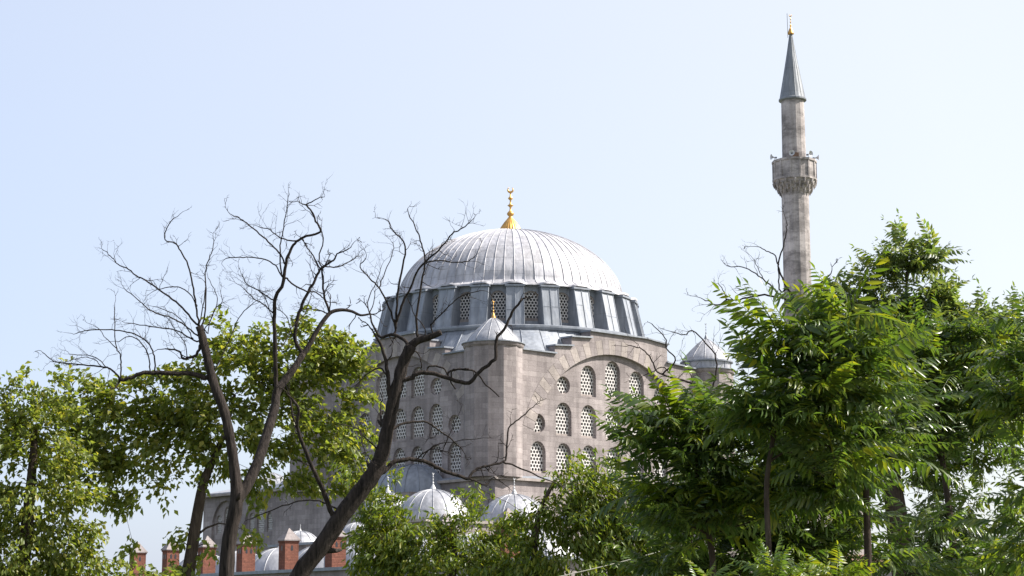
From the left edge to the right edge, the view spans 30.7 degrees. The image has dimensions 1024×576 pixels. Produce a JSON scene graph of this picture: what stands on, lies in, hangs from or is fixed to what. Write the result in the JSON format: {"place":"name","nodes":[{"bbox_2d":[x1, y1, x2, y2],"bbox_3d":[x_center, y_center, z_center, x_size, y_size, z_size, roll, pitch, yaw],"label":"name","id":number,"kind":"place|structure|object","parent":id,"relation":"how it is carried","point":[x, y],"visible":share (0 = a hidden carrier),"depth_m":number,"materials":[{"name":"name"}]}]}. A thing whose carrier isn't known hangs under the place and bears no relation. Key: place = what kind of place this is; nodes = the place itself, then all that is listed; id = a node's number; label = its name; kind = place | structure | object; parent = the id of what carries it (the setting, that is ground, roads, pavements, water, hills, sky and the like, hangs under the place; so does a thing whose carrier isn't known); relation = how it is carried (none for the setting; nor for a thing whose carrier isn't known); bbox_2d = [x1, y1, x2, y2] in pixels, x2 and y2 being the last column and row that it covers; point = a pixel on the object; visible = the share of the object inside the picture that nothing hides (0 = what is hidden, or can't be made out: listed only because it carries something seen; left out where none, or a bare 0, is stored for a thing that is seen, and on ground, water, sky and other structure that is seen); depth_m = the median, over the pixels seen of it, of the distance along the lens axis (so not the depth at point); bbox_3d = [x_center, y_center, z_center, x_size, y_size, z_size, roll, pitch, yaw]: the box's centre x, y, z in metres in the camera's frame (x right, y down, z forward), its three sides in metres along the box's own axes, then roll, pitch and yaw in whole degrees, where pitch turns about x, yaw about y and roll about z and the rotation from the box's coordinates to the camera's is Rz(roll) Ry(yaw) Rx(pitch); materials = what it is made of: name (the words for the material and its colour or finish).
{"place":"outdoors","nodes":[
{"label":"outdoors","id":0,"kind":"place"},
{"bbox_2d":[267,522,364,550],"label":"domed hall","id":1,"kind":"structure","parent":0,"point":[307,539],"depth_m":115.32,"materials":[{"name":"metal"}]},
{"bbox_2d":[0,0,1023,575],"label":"sky","id":2,"kind":"structure","parent":0,"point":[642,135],"materials":[{"name":"blue"}]},
{"bbox_2d":[203,188,863,572],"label":"mosque","id":3,"kind":"structure","parent":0,"point":[561,356],"depth_m":165.55,"materials":[{"name":"stone"}]},
{"bbox_2d":[217,516,221,534],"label":"window","id":4,"kind":"structure","parent":3,"relation":"in","point":[219,520],"depth_m":185.46,"materials":[{"name":"stone"}]},
{"bbox_2d":[250,513,254,531],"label":"window","id":5,"kind":"structure","parent":3,"relation":"in","point":[252,515],"depth_m":181.21,"materials":[{"name":"stone"}]},
{"bbox_2d":[258,509,264,534],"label":"window","id":6,"kind":"structure","parent":3,"relation":"in","point":[260,524],"depth_m":180.02,"materials":[{"name":"stone"}]},
{"bbox_2d":[268,512,272,531],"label":"window","id":7,"kind":"structure","parent":3,"relation":"in","point":[270,524],"depth_m":178.93,"materials":[{"name":"stone"}]},
{"bbox_2d":[360,453,369,475],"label":"window","id":8,"kind":"structure","parent":3,"relation":"in","point":[366,458],"depth_m":169.94,"materials":[{"name":"stone"}]},
{"bbox_2d":[361,414,370,444],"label":"window","id":9,"kind":"structure","parent":3,"relation":"in","point":[367,418],"depth_m":170.36,"materials":[{"name":"stone"}]},
{"bbox_2d":[378,411,384,436],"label":"window","id":10,"kind":"structure","parent":3,"relation":"in","point":[379,427],"depth_m":168.74,"materials":[{"name":"stone"}]},
{"bbox_2d":[378,373,387,401],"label":"window","id":11,"kind":"structure","parent":3,"relation":"in","point":[382,381],"depth_m":169.24,"materials":[{"name":"stone"}]},
{"bbox_2d":[395,449,404,466],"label":"window","id":12,"kind":"structure","parent":3,"relation":"in","point":[400,453],"depth_m":166.13,"materials":[{"name":"stone"}]},
{"bbox_2d":[395,409,405,440],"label":"window","id":13,"kind":"structure","parent":3,"relation":"in","point":[401,434],"depth_m":166.57,"materials":[{"name":"stone"}]},
{"bbox_2d":[400,382,405,399],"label":"window","id":14,"kind":"structure","parent":3,"relation":"in","point":[403,395],"depth_m":166.78,"materials":[{"name":"stone"}]},
{"bbox_2d":[413,447,422,464],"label":"window","id":15,"kind":"structure","parent":3,"relation":"in","point":[419,451],"depth_m":164.23,"materials":[{"name":"stone"}]},
{"bbox_2d":[413,367,423,397],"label":"window","id":16,"kind":"structure","parent":3,"relation":"in","point":[420,384],"depth_m":165.30,"materials":[{"name":"stone"}]},
{"bbox_2d":[413,406,423,438],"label":"window","id":17,"kind":"structure","parent":3,"relation":"in","point":[418,428],"depth_m":164.71,"materials":[{"name":"stone"}]},
{"bbox_2d":[433,294,438,324],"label":"window","id":18,"kind":"structure","parent":3,"relation":"in","point":[435,300],"depth_m":168.54,"materials":[{"name":"stone"}]},
{"bbox_2d":[431,404,441,436],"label":"window","id":19,"kind":"structure","parent":3,"relation":"in","point":[437,411],"depth_m":162.83,"materials":[{"name":"stone"}]},
{"bbox_2d":[431,445,441,474],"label":"window","id":20,"kind":"structure","parent":3,"relation":"in","point":[437,455],"depth_m":162.24,"materials":[{"name":"stone"}]},
{"bbox_2d":[432,378,441,394],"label":"window","id":21,"kind":"structure","parent":3,"relation":"in","point":[437,389],"depth_m":163.35,"materials":[{"name":"stone"}]},
{"bbox_2d":[450,415,460,433],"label":"window","id":22,"kind":"structure","parent":3,"relation":"in","point":[457,424],"depth_m":160.82,"materials":[{"name":"stone"}]},
{"bbox_2d":[450,442,460,473],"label":"window","id":23,"kind":"structure","parent":3,"relation":"in","point":[457,466],"depth_m":160.35,"materials":[{"name":"stone"}]},
{"bbox_2d":[460,292,470,321],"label":"window","id":24,"kind":"structure","parent":3,"relation":"in","point":[465,301],"depth_m":167.02,"materials":[{"name":"stone"}]},
{"bbox_2d":[346,473,634,553],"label":"domed portico","id":25,"kind":"structure","parent":3,"relation":"attached to","point":[437,500],"depth_m":136.27,"materials":[{"name":"lead"},{"name":"stone"}]},
{"bbox_2d":[491,291,505,320],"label":"window","id":26,"kind":"structure","parent":3,"relation":"in","point":[499,296],"depth_m":166.37,"materials":[{"name":"stone"}]},
{"bbox_2d":[524,291,537,320],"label":"window","id":27,"kind":"structure","parent":3,"relation":"in","point":[531,308],"depth_m":166.45,"materials":[{"name":"stone"}]},
{"bbox_2d":[530,441,543,472],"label":"window","id":28,"kind":"structure","parent":3,"relation":"in","point":[537,452],"depth_m":159.37,"materials":[{"name":"stone"}]},
{"bbox_2d":[534,414,542,432],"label":"window","id":29,"kind":"structure","parent":3,"relation":"in","point":[538,427],"depth_m":160.00,"materials":[{"name":"stone"}]},
{"bbox_2d":[557,377,567,393],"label":"window","id":30,"kind":"structure","parent":3,"relation":"in","point":[562,387],"depth_m":162.44,"materials":[{"name":"stone"}]},
{"bbox_2d":[556,444,568,474],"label":"window","id":31,"kind":"structure","parent":3,"relation":"in","point":[561,453],"depth_m":161.29,"materials":[{"name":"stone"}]},
{"bbox_2d":[556,403,569,435],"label":"window","id":32,"kind":"structure","parent":3,"relation":"in","point":[562,421],"depth_m":161.96,"materials":[{"name":"stone"}]},
{"bbox_2d":[559,292,567,322],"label":"window","id":33,"kind":"structure","parent":3,"relation":"in","point":[563,298],"depth_m":167.35,"materials":[{"name":"stone"}]},
{"bbox_2d":[581,366,593,396],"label":"window","id":34,"kind":"structure","parent":3,"relation":"in","point":[587,380],"depth_m":164.51,"materials":[{"name":"stone"}]},
{"bbox_2d":[581,405,594,438],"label":"window","id":35,"kind":"structure","parent":3,"relation":"in","point":[587,421],"depth_m":163.87,"materials":[{"name":"stone"}]},
{"bbox_2d":[582,446,593,471],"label":"window","id":36,"kind":"structure","parent":3,"relation":"in","point":[586,449],"depth_m":163.39,"materials":[{"name":"stone"}]},
{"bbox_2d":[590,296,593,320],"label":"window","id":37,"kind":"structure","parent":3,"relation":"in","point":[591,299],"depth_m":169.11,"materials":[{"name":"stone"}]},
{"bbox_2d":[605,362,617,398],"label":"window","id":38,"kind":"structure","parent":3,"relation":"in","point":[611,376],"depth_m":166.53,"materials":[{"name":"stone"}]},
{"bbox_2d":[606,448,617,475],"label":"window","id":39,"kind":"structure","parent":3,"relation":"in","point":[610,454],"depth_m":165.28,"materials":[{"name":"stone"}]},
{"bbox_2d":[606,408,618,439],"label":"window","id":40,"kind":"structure","parent":3,"relation":"in","point":[611,410],"depth_m":165.80,"materials":[{"name":"stone"}]},
{"bbox_2d":[629,372,641,399],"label":"window","id":41,"kind":"structure","parent":3,"relation":"in","point":[637,384],"depth_m":168.50,"materials":[{"name":"stone"}]},
{"bbox_2d":[631,450,642,475],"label":"window","id":42,"kind":"structure","parent":3,"relation":"in","point":[641,471],"depth_m":167.39,"materials":[{"name":"stone"}]},
{"bbox_2d":[654,388,662,403],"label":"window","id":43,"kind":"structure","parent":3,"relation":"in","point":[656,391],"depth_m":170.17,"materials":[{"name":"stone"}]},
{"bbox_2d":[654,455,665,479],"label":"window","id":44,"kind":"structure","parent":3,"relation":"in","point":[661,473],"depth_m":169.20,"materials":[{"name":"stone"}]},
{"bbox_2d":[562,542,690,575],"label":"cable","id":45,"kind":"object","parent":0,"point":[602,566],"visible":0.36,"depth_m":32.38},
{"bbox_2d":[847,555,1020,575],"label":"garden wall","id":46,"kind":"structure","parent":0,"point":[889,574],"depth_m":128.34,"materials":[{"name":"stone"}]},
{"label":"ground","id":47,"kind":"structure","parent":0,"visible":0},
{"bbox_2d":[0,355,182,575],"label":"leafy tree","id":48,"kind":"object","parent":47,"relation":"on","point":[29,540],"visible":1,"depth_m":42.65,"materials":[{"name":"green plant"}]},
{"bbox_2d":[34,172,387,575],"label":"dead tree","id":49,"kind":"object","parent":47,"relation":"on","point":[240,490],"visible":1,"depth_m":30.33,"materials":[{"name":"brown wood"}]},
{"bbox_2d":[41,305,384,575],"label":"leafy tree","id":50,"kind":"object","parent":47,"relation":"on","point":[162,412],"visible":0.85,"depth_m":45.87,"materials":[{"name":"green plant"}]},
{"bbox_2d":[129,508,642,575],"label":"madrasa","id":51,"kind":"structure","parent":47,"relation":"on","point":[284,557],"depth_m":92.20,"materials":[{"name":"stone"}]},
{"bbox_2d":[238,199,573,575],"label":"dead tree","id":52,"kind":"object","parent":47,"relation":"on","point":[317,551],"visible":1,"depth_m":28.12,"materials":[{"name":"brown wood"}]},
{"bbox_2d":[327,456,543,575],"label":"bushy tree","id":53,"kind":"object","parent":47,"relation":"on","point":[397,555],"visible":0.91,"depth_m":36.50,"materials":[{"name":"green plant"}]},
{"bbox_2d":[441,447,708,575],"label":"bushy tree","id":54,"kind":"object","parent":47,"relation":"on","point":[585,499],"visible":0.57,"depth_m":35.51,"materials":[{"name":"green plant"}]},
{"bbox_2d":[614,321,723,566],"bbox_3d":[2.092,3.254,24.570,1.513,5.663,0.900,7,-12,-35],"label":"dead tree","id":55,"kind":"object","parent":47,"relation":"on","point":[667,369],"visible":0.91,"depth_m":25.03,"materials":[{"name":"brown plant"}]},
{"bbox_2d":[673,553,741,575],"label":"sapling","id":56,"kind":"object","parent":47,"relation":"on","point":[724,568],"visible":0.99,"depth_m":13.32,"materials":[{"name":"green plant"}]},
{"bbox_2d":[579,351,846,575],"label":"tree of heaven","id":57,"kind":"object","parent":47,"relation":"on","point":[698,503],"visible":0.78,"depth_m":19.80,"materials":[{"name":"green plant"}]},
{"bbox_2d":[686,202,841,567],"bbox_3d":[3.105,2.360,22.888,1.989,6.841,0.722,-4,-11,23],"label":"dead tree","id":58,"kind":"object","parent":47,"relation":"on","point":[782,277],"visible":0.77,"depth_m":23.39,"materials":[{"name":"brown wood"}]},
{"bbox_2d":[730,532,815,575],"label":"sapling","id":59,"kind":"object","parent":47,"relation":"on","point":[776,567],"visible":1,"depth_m":12.86,"materials":[{"name":"green plant"}]},
{"bbox_2d":[593,432,983,575],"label":"tree of heaven","id":60,"kind":"object","parent":47,"relation":"on","point":[811,539],"visible":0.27,"depth_m":21.16,"materials":[{"name":"green plant"}]},
{"bbox_2d":[772,14,817,377],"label":"minaret","id":61,"kind":"object","parent":47,"relation":"on","point":[794,180],"visible":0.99,"depth_m":193.44,"materials":[{"name":"stone"}]},
{"bbox_2d":[683,242,949,561],"bbox_3d":[3.084,2.247,18.329,2.808,5.471,2.205,0,-10,0],"label":"tree of heaven","id":62,"kind":"object","parent":47,"relation":"on","point":[788,408],"visible":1,"depth_m":18.42,"materials":[{"name":"green plant"}]},
{"bbox_2d":[785,541,890,575],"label":"sapling","id":63,"kind":"object","parent":47,"relation":"on","point":[821,569],"visible":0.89,"depth_m":13.31,"materials":[{"name":"green plant"}]},
{"bbox_2d":[719,312,976,575],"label":"tree of heaven","id":64,"kind":"object","parent":47,"relation":"on","point":[820,492],"visible":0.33,"depth_m":19.39,"materials":[{"name":"green plant"}]},
{"bbox_2d":[788,208,1023,575],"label":"tree of heaven","id":65,"kind":"object","parent":47,"relation":"on","point":[926,257],"visible":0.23,"depth_m":40.18,"materials":[{"name":"green plant"}]},
{"bbox_2d":[850,288,1023,575],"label":"tree of heaven","id":66,"kind":"object","parent":47,"relation":"on","point":[968,335],"visible":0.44,"depth_m":26.88,"materials":[{"name":"green plant"}]},
{"bbox_2d":[932,280,1023,575],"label":"tree of heaven","id":67,"kind":"object","parent":47,"relation":"on","point":[991,395],"visible":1,"depth_m":22.05,"materials":[{"name":"green plant"}]}
]}

